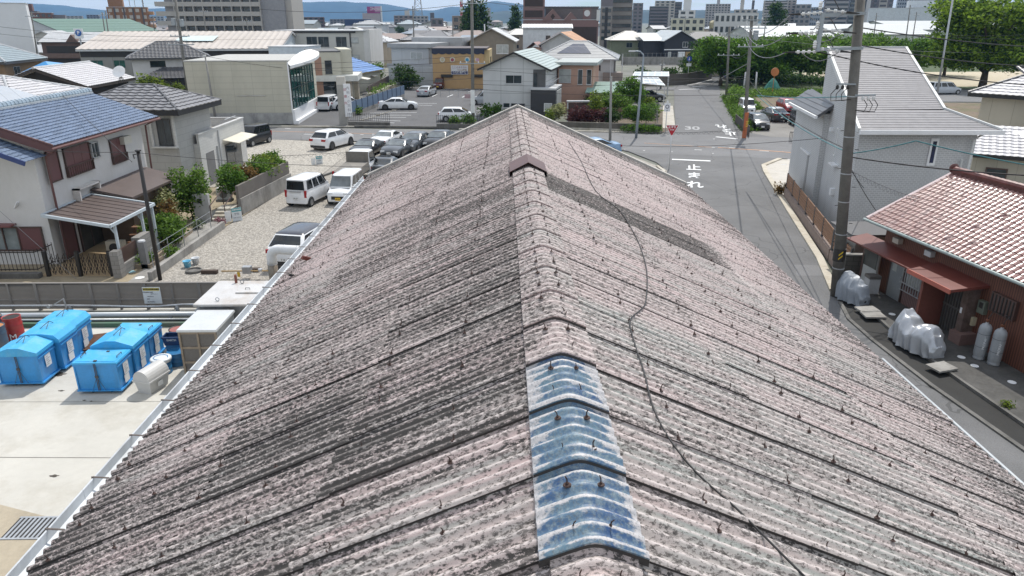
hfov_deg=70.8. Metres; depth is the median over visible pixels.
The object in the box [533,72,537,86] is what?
window
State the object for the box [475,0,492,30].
conifer
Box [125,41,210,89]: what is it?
grey hip house
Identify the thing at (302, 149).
lot apron
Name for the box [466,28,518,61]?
taupe gable house
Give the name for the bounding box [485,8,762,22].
hills
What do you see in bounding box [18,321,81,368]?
waste container
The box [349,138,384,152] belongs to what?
sports car
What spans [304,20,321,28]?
house
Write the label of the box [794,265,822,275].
lane patch
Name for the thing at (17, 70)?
window
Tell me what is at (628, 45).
window
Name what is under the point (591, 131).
kerb
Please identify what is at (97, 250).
tan patio
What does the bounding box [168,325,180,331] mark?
steel drum
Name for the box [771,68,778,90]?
curve mirror
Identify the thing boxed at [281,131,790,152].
line
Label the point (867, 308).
ditch slab
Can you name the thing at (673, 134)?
overhead wire
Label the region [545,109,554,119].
shrub
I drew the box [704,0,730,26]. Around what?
apartment block
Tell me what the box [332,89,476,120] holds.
bay lines
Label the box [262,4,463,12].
overhead wire
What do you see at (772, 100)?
field soil
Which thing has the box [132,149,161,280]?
steel pole
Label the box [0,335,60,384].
waste container
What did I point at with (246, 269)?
gas regulator
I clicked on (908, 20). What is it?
utility pole
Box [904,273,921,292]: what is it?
window
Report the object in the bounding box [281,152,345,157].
overhead wire
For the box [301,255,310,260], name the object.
roof debris
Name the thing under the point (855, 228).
grey store
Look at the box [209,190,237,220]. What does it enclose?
entrance steps
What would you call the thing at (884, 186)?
overhead wire
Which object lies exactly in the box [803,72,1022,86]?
park sand
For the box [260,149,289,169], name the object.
hedge bush
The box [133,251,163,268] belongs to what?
planter
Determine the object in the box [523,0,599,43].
brown hotel
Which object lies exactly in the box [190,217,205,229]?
garden shrub
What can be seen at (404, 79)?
round hedge
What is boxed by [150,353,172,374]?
steel drum
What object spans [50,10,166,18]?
hills
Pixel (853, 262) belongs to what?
block wall
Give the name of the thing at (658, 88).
side road
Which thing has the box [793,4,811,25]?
apartment block
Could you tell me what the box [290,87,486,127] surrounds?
car park
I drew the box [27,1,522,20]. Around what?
hills
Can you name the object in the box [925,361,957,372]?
ditch slab
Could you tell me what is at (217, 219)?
flower pot plant
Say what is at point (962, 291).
porch door
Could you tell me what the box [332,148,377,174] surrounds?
flatbed truck
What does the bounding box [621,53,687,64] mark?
long wall
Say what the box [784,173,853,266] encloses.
slat fence
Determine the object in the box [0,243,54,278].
iron fence
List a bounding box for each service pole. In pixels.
[203,54,215,116]
[609,76,611,140]
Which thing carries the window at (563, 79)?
in the pink house at (578, 70)
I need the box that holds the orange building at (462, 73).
[431,46,491,88]
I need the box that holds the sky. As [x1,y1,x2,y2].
[0,0,1023,10]
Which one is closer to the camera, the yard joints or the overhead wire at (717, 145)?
the yard joints
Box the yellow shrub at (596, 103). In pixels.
[587,89,604,116]
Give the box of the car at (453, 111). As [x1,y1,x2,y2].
[438,107,475,121]
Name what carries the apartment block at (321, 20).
on the ground at (628, 69)
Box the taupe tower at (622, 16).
[611,0,632,35]
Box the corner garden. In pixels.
[599,105,667,131]
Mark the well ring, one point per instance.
(194, 270)
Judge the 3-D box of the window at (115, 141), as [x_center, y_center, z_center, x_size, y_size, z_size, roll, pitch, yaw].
[-20.933,-7.334,38.265,0.090,1.300,1.450,0,20,-1]
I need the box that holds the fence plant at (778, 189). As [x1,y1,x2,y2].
[773,181,785,193]
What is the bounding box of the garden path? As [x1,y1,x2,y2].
[128,210,231,281]
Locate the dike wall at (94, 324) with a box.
[23,321,184,327]
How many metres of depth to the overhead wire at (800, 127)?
35.63 m
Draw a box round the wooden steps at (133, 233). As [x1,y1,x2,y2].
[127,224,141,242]
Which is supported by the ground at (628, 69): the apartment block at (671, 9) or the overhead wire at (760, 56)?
the apartment block at (671, 9)
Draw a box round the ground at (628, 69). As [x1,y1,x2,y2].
[148,21,980,387]
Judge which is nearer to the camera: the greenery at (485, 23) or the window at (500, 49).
the window at (500, 49)
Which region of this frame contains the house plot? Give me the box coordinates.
[0,187,254,281]
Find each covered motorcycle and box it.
[835,270,870,305]
[888,308,945,358]
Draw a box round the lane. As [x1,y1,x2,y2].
[621,149,1023,481]
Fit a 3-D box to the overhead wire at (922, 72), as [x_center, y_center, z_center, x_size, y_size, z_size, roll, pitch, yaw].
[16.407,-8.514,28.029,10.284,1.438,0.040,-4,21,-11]
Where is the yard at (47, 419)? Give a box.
[0,308,196,515]
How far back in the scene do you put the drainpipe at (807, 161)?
44.34 m
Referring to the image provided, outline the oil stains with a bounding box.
[49,372,84,476]
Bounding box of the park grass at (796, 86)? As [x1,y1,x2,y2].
[678,64,1019,88]
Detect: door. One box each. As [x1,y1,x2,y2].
[886,262,903,300]
[940,291,963,330]
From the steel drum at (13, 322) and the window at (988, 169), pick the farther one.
the window at (988, 169)
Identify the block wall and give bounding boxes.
[109,231,153,277]
[844,252,862,275]
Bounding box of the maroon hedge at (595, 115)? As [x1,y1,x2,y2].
[563,103,606,122]
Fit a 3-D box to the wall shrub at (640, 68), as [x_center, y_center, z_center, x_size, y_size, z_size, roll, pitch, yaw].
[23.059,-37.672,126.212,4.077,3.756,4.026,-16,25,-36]
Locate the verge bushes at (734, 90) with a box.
[726,83,744,102]
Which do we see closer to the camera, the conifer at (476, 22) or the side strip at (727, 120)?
the side strip at (727, 120)
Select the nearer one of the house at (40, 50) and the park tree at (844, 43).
the park tree at (844, 43)
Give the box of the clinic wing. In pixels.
[304,47,354,97]
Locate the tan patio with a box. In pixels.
[43,244,166,275]
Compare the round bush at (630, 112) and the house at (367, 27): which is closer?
the round bush at (630, 112)
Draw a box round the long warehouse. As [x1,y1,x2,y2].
[75,31,295,82]
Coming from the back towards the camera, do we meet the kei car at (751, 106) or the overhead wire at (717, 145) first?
the kei car at (751, 106)
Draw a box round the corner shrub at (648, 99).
[640,97,656,104]
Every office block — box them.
[431,18,443,26]
[713,13,758,35]
[809,7,822,25]
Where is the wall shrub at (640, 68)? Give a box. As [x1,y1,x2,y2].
[633,65,650,73]
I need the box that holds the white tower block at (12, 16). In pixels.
[0,3,35,53]
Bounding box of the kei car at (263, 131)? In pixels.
[244,123,271,146]
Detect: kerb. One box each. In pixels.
[0,311,189,321]
[269,126,353,126]
[354,125,435,127]
[459,128,633,132]
[761,158,831,290]
[838,301,1023,451]
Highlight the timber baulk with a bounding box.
[201,269,218,273]
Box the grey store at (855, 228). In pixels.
[830,221,886,273]
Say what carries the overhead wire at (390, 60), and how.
attached to the utility pole at (472, 90)
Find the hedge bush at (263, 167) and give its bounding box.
[246,155,276,175]
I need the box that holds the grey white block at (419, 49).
[387,37,470,84]
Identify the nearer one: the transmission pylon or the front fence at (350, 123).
the front fence at (350, 123)
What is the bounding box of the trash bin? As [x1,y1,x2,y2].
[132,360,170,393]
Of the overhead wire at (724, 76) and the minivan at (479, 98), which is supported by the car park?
the minivan at (479, 98)
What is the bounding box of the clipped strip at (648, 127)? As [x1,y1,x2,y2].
[620,122,662,133]
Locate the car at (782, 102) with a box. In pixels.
[776,98,792,110]
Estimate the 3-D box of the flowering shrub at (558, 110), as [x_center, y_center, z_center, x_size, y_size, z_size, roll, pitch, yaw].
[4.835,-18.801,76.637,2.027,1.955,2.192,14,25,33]
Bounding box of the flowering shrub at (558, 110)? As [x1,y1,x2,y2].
[549,102,566,119]
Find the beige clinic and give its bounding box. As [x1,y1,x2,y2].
[183,49,318,124]
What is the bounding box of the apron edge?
[863,305,1023,426]
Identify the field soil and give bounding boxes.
[751,96,794,109]
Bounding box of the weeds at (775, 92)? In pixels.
[719,87,822,131]
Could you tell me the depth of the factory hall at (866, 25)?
197.73 m
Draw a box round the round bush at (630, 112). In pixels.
[620,103,657,122]
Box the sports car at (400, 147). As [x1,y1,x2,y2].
[380,138,414,156]
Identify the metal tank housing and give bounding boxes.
[193,274,267,318]
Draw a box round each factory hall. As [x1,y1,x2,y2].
[726,26,833,40]
[812,24,930,44]
[842,22,878,36]
[869,21,953,36]
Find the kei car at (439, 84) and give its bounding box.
[433,78,444,88]
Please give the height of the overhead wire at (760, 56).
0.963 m
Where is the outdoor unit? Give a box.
[216,187,233,201]
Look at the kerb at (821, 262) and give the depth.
38.10 m
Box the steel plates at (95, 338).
[83,333,105,352]
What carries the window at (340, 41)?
in the white flat block at (364, 45)
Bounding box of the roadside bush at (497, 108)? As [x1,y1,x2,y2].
[489,102,504,114]
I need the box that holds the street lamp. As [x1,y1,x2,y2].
[629,50,643,137]
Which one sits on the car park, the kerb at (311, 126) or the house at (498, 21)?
the kerb at (311, 126)
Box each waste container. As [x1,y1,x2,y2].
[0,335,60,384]
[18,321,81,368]
[36,309,92,353]
[71,349,133,391]
[90,327,150,372]
[113,323,165,357]
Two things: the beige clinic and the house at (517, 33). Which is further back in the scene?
the house at (517, 33)
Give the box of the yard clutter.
[105,239,125,250]
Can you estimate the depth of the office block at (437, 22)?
393.62 m
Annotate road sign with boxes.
[664,100,670,133]
[666,125,678,169]
[686,56,691,70]
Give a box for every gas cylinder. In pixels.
[972,311,1000,359]
[987,315,1009,365]
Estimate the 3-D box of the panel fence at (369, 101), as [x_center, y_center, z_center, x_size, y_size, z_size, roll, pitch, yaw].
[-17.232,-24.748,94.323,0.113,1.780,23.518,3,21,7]
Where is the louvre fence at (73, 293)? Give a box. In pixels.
[0,282,216,310]
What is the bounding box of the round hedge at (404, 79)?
[393,71,423,89]
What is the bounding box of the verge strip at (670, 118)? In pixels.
[663,105,674,127]
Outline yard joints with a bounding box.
[0,401,160,457]
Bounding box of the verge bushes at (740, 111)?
[733,104,750,126]
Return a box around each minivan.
[316,94,336,110]
[470,90,482,104]
[788,107,796,124]
[930,81,960,93]
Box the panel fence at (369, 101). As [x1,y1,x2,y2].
[351,85,404,115]
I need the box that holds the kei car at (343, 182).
[327,168,362,203]
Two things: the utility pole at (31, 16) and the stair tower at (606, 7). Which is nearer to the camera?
the utility pole at (31, 16)
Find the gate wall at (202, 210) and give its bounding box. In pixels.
[192,193,211,220]
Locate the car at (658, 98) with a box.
[643,90,665,101]
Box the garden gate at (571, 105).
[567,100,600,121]
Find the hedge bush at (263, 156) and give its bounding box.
[245,153,280,172]
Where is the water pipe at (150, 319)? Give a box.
[22,318,187,320]
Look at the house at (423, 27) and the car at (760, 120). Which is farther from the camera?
the house at (423, 27)
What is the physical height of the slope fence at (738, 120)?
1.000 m
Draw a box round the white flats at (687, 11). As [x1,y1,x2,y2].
[678,0,695,17]
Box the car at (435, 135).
[423,129,455,146]
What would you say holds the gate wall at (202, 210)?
on the garden path
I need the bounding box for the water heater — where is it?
[864,273,884,295]
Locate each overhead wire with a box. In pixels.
[0,211,74,277]
[1,147,126,152]
[4,34,178,40]
[5,27,147,36]
[63,96,131,161]
[142,153,356,166]
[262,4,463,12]
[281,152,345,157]
[302,69,454,72]
[304,56,467,63]
[310,61,465,68]
[319,78,470,84]
[475,0,599,9]
[479,69,745,78]
[480,76,742,85]
[480,89,745,95]
[612,129,740,134]
[622,138,821,146]
[698,61,751,90]
[734,35,997,52]
[745,28,787,45]
[745,36,783,57]
[746,15,790,34]
[751,83,842,147]
[757,95,841,149]
[758,95,846,97]
[819,52,1023,84]
[852,170,875,209]
[852,171,919,200]
[853,140,915,153]
[853,157,1023,175]
[862,45,1023,65]
[863,27,1023,46]
[916,140,1023,164]
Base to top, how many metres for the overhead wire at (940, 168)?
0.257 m
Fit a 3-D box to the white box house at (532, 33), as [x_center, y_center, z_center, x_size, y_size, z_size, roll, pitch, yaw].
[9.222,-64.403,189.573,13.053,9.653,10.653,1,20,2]
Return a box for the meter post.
[137,239,149,268]
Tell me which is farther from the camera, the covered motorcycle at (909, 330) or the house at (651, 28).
the house at (651, 28)
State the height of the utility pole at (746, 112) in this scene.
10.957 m
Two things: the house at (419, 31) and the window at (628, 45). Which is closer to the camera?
the window at (628, 45)
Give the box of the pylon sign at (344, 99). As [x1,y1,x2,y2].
[336,76,351,124]
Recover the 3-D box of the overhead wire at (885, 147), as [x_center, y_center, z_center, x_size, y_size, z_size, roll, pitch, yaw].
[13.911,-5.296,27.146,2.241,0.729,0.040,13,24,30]
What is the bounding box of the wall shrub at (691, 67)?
[684,61,700,70]
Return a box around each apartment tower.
[823,0,849,23]
[846,0,865,23]
[864,0,870,21]
[870,0,893,7]
[896,0,908,7]
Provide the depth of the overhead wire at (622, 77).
69.95 m
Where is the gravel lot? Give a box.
[150,151,666,281]
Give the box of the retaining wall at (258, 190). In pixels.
[235,161,290,214]
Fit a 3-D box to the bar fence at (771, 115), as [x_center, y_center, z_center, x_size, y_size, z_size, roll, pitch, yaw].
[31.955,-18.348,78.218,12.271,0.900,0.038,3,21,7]
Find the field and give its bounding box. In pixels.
[944,103,980,118]
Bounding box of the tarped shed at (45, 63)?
[23,61,60,71]
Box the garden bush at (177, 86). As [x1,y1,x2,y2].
[169,80,187,90]
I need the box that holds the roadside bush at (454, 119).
[448,114,464,123]
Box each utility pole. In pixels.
[25,12,37,53]
[167,0,194,90]
[199,8,207,30]
[408,6,417,36]
[459,0,485,123]
[660,60,664,88]
[717,26,739,94]
[736,16,766,137]
[783,0,877,297]
[905,5,912,37]
[912,12,919,41]
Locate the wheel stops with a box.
[362,109,399,120]
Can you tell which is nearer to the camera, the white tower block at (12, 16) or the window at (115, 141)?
the window at (115, 141)
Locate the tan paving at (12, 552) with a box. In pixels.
[0,505,42,575]
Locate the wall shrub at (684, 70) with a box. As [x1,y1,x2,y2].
[679,67,696,79]
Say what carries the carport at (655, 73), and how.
on the ground at (628, 69)
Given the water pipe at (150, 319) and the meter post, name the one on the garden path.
the meter post
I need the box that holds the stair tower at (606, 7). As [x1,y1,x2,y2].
[599,0,612,48]
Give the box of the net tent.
[764,78,780,89]
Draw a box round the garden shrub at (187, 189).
[164,162,212,220]
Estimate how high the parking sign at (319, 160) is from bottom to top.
0.750 m
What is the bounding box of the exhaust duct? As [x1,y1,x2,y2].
[266,245,298,279]
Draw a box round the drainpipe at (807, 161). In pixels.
[800,147,809,197]
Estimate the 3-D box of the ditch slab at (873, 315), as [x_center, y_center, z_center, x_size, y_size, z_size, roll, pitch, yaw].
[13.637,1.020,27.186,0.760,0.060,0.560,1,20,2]
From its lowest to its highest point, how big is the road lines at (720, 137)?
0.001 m
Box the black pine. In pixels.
[764,1,789,25]
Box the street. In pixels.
[270,127,792,158]
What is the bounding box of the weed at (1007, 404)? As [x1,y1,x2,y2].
[1000,399,1015,409]
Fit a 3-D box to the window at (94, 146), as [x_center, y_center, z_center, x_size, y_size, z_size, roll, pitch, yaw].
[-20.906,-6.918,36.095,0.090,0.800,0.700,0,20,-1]
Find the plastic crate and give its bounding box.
[161,332,179,350]
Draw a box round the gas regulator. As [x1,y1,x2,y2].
[221,265,267,276]
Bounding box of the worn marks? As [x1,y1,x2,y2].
[285,128,789,164]
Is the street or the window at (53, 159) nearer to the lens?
the window at (53, 159)
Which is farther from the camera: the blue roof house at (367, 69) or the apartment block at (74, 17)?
the apartment block at (74, 17)
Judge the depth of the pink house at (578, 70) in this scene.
89.37 m
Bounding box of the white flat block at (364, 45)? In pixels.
[272,29,384,73]
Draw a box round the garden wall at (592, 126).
[556,121,661,132]
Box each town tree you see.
[391,62,419,78]
[395,25,404,32]
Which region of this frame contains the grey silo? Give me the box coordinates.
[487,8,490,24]
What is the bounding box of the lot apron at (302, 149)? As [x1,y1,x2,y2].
[210,139,355,186]
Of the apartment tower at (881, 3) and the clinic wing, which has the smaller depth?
the clinic wing
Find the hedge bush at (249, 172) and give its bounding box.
[230,162,258,182]
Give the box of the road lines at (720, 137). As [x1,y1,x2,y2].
[672,79,735,160]
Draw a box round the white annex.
[267,45,320,53]
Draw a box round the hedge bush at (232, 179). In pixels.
[215,163,250,194]
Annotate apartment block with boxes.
[66,16,83,18]
[86,15,99,18]
[150,16,164,23]
[154,0,304,30]
[304,17,324,27]
[330,19,344,24]
[394,11,412,24]
[414,16,427,23]
[452,16,461,30]
[632,3,642,32]
[648,6,668,27]
[655,1,674,26]
[674,2,681,17]
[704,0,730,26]
[734,0,757,12]
[761,0,788,25]
[787,0,796,22]
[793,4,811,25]
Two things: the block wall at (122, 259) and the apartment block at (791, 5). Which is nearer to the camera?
the block wall at (122, 259)
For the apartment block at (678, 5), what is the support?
on the ground at (628, 69)
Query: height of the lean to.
2.750 m
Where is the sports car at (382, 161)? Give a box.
[371,156,398,170]
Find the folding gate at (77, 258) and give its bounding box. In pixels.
[41,251,112,276]
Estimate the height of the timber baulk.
0.160 m
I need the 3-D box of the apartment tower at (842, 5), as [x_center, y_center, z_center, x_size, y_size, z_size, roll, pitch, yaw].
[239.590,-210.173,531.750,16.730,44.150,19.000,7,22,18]
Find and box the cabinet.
[176,310,234,373]
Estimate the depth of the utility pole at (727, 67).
102.43 m
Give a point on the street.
(631, 142)
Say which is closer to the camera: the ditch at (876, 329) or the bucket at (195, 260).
the ditch at (876, 329)
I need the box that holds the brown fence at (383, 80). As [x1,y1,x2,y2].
[361,72,388,92]
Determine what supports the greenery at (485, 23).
on the ground at (628, 69)
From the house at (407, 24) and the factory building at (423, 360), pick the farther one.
the house at (407, 24)
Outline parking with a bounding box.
[751,110,794,136]
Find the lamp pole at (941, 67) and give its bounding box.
[936,0,953,93]
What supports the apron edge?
on the ground at (628, 69)
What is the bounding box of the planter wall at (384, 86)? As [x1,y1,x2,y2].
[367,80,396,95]
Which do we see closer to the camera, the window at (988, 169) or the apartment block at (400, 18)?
the window at (988, 169)
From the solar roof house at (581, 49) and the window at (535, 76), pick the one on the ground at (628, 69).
the solar roof house at (581, 49)
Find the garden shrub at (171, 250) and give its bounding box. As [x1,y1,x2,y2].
[162,243,179,257]
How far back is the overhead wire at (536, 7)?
80.46 m
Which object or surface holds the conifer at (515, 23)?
on the ground at (628, 69)
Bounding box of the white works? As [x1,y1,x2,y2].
[867,0,939,21]
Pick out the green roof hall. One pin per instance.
(85, 25)
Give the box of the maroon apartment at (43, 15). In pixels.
[28,4,66,18]
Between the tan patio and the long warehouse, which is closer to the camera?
the tan patio
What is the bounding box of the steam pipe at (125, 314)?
[1,311,194,317]
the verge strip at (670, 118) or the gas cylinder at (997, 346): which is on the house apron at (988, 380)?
the gas cylinder at (997, 346)
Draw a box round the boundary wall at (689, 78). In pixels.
[636,71,718,85]
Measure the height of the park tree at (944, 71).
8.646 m
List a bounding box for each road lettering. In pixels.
[685,126,699,129]
[686,164,700,169]
[687,181,702,187]
[688,172,699,177]
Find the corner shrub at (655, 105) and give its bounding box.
[646,101,663,117]
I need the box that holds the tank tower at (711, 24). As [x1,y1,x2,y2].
[708,20,713,31]
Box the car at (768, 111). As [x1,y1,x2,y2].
[760,106,789,121]
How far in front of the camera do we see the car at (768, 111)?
79.77 m
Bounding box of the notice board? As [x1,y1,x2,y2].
[142,287,162,303]
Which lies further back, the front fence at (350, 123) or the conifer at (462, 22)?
the conifer at (462, 22)
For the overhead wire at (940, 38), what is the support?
attached to the utility pole at (852, 86)
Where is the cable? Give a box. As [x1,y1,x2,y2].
[568,141,804,575]
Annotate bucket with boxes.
[182,259,190,267]
[190,256,198,264]
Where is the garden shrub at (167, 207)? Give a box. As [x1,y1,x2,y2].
[155,198,178,216]
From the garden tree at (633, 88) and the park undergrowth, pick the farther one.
the park undergrowth
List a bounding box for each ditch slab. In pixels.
[854,306,880,311]
[860,311,886,318]
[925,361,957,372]
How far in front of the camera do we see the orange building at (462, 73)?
117.19 m
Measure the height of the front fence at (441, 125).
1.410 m
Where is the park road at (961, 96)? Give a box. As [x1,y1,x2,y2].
[938,90,981,101]
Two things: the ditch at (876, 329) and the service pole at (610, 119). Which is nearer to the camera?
the ditch at (876, 329)
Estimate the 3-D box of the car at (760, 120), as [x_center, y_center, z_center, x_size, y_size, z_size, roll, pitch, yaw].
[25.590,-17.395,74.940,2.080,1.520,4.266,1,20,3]
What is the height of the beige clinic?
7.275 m
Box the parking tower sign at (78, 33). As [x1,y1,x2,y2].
[73,29,83,44]
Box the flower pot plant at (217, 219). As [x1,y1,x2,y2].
[214,217,225,223]
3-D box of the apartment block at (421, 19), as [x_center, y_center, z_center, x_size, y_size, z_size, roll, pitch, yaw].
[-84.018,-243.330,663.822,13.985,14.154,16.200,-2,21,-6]
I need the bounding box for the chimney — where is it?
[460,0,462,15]
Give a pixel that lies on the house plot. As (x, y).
(215, 205)
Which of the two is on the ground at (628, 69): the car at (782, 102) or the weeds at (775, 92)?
the weeds at (775, 92)
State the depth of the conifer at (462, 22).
244.42 m
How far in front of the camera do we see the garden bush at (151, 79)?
81.15 m
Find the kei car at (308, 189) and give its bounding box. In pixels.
[284,172,329,206]
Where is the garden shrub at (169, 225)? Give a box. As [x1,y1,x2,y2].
[136,208,195,246]
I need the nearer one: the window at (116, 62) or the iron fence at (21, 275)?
the iron fence at (21, 275)
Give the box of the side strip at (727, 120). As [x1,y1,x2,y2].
[709,94,739,131]
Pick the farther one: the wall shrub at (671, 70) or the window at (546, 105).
the wall shrub at (671, 70)
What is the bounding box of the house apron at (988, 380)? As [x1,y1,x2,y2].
[867,292,1023,420]
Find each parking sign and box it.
[224,207,242,221]
[311,156,322,164]
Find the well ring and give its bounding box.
[185,267,201,273]
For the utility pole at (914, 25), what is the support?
on the ground at (628, 69)
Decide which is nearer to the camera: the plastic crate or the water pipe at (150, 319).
the plastic crate
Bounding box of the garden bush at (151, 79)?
[135,72,169,86]
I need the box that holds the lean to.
[91,167,179,240]
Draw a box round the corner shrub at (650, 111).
[640,103,657,121]
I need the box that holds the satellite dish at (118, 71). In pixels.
[112,66,126,82]
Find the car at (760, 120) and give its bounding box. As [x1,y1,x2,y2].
[748,112,770,129]
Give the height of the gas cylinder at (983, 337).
1.642 m
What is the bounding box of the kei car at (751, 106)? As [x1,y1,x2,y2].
[738,97,755,111]
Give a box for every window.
[0,226,46,250]
[13,66,20,74]
[44,150,63,182]
[61,141,93,175]
[77,223,103,251]
[89,141,100,158]
[91,60,103,65]
[108,136,126,162]
[113,60,125,67]
[150,61,165,66]
[155,119,173,145]
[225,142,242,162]
[306,37,317,44]
[318,37,328,46]
[325,60,331,73]
[336,37,346,46]
[349,38,357,42]
[410,52,422,59]
[496,45,507,53]
[503,103,509,107]
[505,75,521,83]
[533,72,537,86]
[544,103,551,110]
[558,69,570,82]
[577,69,582,84]
[586,69,591,84]
[626,43,631,47]
[833,127,838,155]
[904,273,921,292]
[926,138,939,165]
[985,167,1007,178]
[988,291,1019,320]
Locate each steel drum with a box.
[0,322,8,347]
[1,313,24,341]
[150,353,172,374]
[166,347,182,366]
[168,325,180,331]
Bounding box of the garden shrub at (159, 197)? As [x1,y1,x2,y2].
[149,187,179,213]
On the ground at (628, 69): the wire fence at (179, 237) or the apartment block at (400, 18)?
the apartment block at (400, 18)
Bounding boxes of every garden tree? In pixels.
[368,62,385,78]
[587,90,634,109]
[612,75,649,104]
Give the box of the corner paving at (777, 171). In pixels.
[766,159,792,209]
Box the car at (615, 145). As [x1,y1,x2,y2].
[590,137,621,151]
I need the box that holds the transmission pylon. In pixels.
[414,0,422,15]
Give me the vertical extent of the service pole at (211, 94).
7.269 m
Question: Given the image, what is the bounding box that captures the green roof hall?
[31,19,157,32]
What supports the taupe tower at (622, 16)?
on the ground at (628, 69)
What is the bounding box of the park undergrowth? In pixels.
[725,69,824,87]
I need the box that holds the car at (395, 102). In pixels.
[378,97,417,109]
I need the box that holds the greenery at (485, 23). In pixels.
[155,22,685,32]
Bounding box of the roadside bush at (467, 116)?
[459,113,476,123]
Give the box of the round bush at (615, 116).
[602,107,622,122]
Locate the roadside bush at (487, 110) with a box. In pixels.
[476,102,496,117]
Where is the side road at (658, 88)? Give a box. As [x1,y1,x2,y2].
[644,85,677,89]
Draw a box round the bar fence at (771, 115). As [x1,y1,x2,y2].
[770,114,788,122]
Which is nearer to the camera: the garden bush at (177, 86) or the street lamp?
the street lamp
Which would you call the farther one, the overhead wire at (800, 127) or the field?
the field
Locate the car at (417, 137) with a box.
[399,131,428,150]
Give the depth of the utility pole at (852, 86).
27.12 m
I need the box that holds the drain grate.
[0,516,57,539]
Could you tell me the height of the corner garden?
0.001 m
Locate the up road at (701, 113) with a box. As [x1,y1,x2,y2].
[660,76,769,136]
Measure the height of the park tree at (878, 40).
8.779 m
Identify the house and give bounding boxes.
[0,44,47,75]
[0,75,86,95]
[0,85,36,101]
[0,88,160,263]
[13,60,135,93]
[35,30,64,44]
[37,45,43,61]
[97,83,256,194]
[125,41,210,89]
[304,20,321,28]
[328,23,344,28]
[351,20,389,32]
[352,57,384,92]
[358,27,376,28]
[382,33,407,42]
[382,35,398,66]
[389,24,396,32]
[396,20,421,31]
[400,34,426,41]
[403,29,424,35]
[406,26,435,30]
[412,30,440,34]
[420,30,451,36]
[421,22,444,26]
[430,27,446,31]
[449,30,482,36]
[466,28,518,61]
[477,48,561,119]
[492,20,502,26]
[506,29,522,50]
[522,24,572,49]
[527,31,585,52]
[545,40,622,81]
[555,58,627,112]
[604,31,642,59]
[636,30,695,56]
[646,25,666,32]
[689,32,730,45]
[788,46,1004,228]
[847,164,1023,372]
[967,66,1023,183]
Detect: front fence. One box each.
[348,113,389,125]
[436,115,481,128]
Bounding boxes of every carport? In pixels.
[40,193,159,249]
[633,71,668,96]
[633,77,664,104]
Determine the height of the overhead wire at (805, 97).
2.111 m
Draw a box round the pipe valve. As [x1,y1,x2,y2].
[46,298,66,307]
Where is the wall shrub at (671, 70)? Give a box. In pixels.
[663,66,680,73]
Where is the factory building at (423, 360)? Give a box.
[5,104,1023,575]
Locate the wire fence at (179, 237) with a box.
[150,212,210,267]
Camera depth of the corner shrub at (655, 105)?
81.84 m
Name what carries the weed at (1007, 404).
on the house apron at (988, 380)
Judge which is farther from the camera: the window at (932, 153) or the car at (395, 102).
the car at (395, 102)
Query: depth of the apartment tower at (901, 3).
714.70 m
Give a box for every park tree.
[676,36,714,71]
[691,34,759,85]
[740,35,800,83]
[752,32,789,65]
[778,30,826,81]
[805,33,870,45]
[820,36,871,63]
[849,31,903,45]
[889,35,947,68]
[920,0,1023,87]
[923,33,979,75]
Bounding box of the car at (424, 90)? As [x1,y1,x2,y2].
[416,85,436,96]
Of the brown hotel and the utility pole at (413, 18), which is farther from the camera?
the brown hotel
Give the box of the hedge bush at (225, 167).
[214,162,240,181]
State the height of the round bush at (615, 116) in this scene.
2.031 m
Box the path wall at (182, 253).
[147,221,224,280]
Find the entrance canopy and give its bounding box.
[316,71,361,99]
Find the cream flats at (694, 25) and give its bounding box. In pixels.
[670,18,704,33]
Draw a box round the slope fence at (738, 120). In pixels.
[735,114,749,136]
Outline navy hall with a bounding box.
[344,19,370,25]
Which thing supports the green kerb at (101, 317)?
on the yard at (47, 419)
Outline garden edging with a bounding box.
[153,229,192,259]
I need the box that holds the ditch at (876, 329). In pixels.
[840,300,1023,445]
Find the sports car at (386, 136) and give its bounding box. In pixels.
[372,130,402,142]
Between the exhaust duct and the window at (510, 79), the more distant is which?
the window at (510, 79)
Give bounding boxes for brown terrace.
[37,32,101,62]
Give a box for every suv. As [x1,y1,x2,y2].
[265,222,319,265]
[309,128,353,149]
[331,96,356,109]
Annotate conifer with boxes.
[458,1,468,30]
[460,0,488,30]
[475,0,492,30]
[507,3,522,30]
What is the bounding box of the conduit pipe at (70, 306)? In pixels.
[0,303,193,311]
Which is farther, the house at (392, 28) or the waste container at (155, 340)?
the house at (392, 28)
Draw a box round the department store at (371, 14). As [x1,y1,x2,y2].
[362,6,382,21]
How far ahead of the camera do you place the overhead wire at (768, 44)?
37.80 m
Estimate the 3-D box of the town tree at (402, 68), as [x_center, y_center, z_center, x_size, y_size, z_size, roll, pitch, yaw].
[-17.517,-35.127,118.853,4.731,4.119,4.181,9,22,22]
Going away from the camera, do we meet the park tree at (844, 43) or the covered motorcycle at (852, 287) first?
the covered motorcycle at (852, 287)
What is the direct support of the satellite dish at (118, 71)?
on the silver tile house at (96, 78)
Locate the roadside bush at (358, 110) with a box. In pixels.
[352,106,362,114]
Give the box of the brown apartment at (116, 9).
[106,0,155,27]
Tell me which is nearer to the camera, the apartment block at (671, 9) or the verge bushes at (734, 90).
the verge bushes at (734, 90)

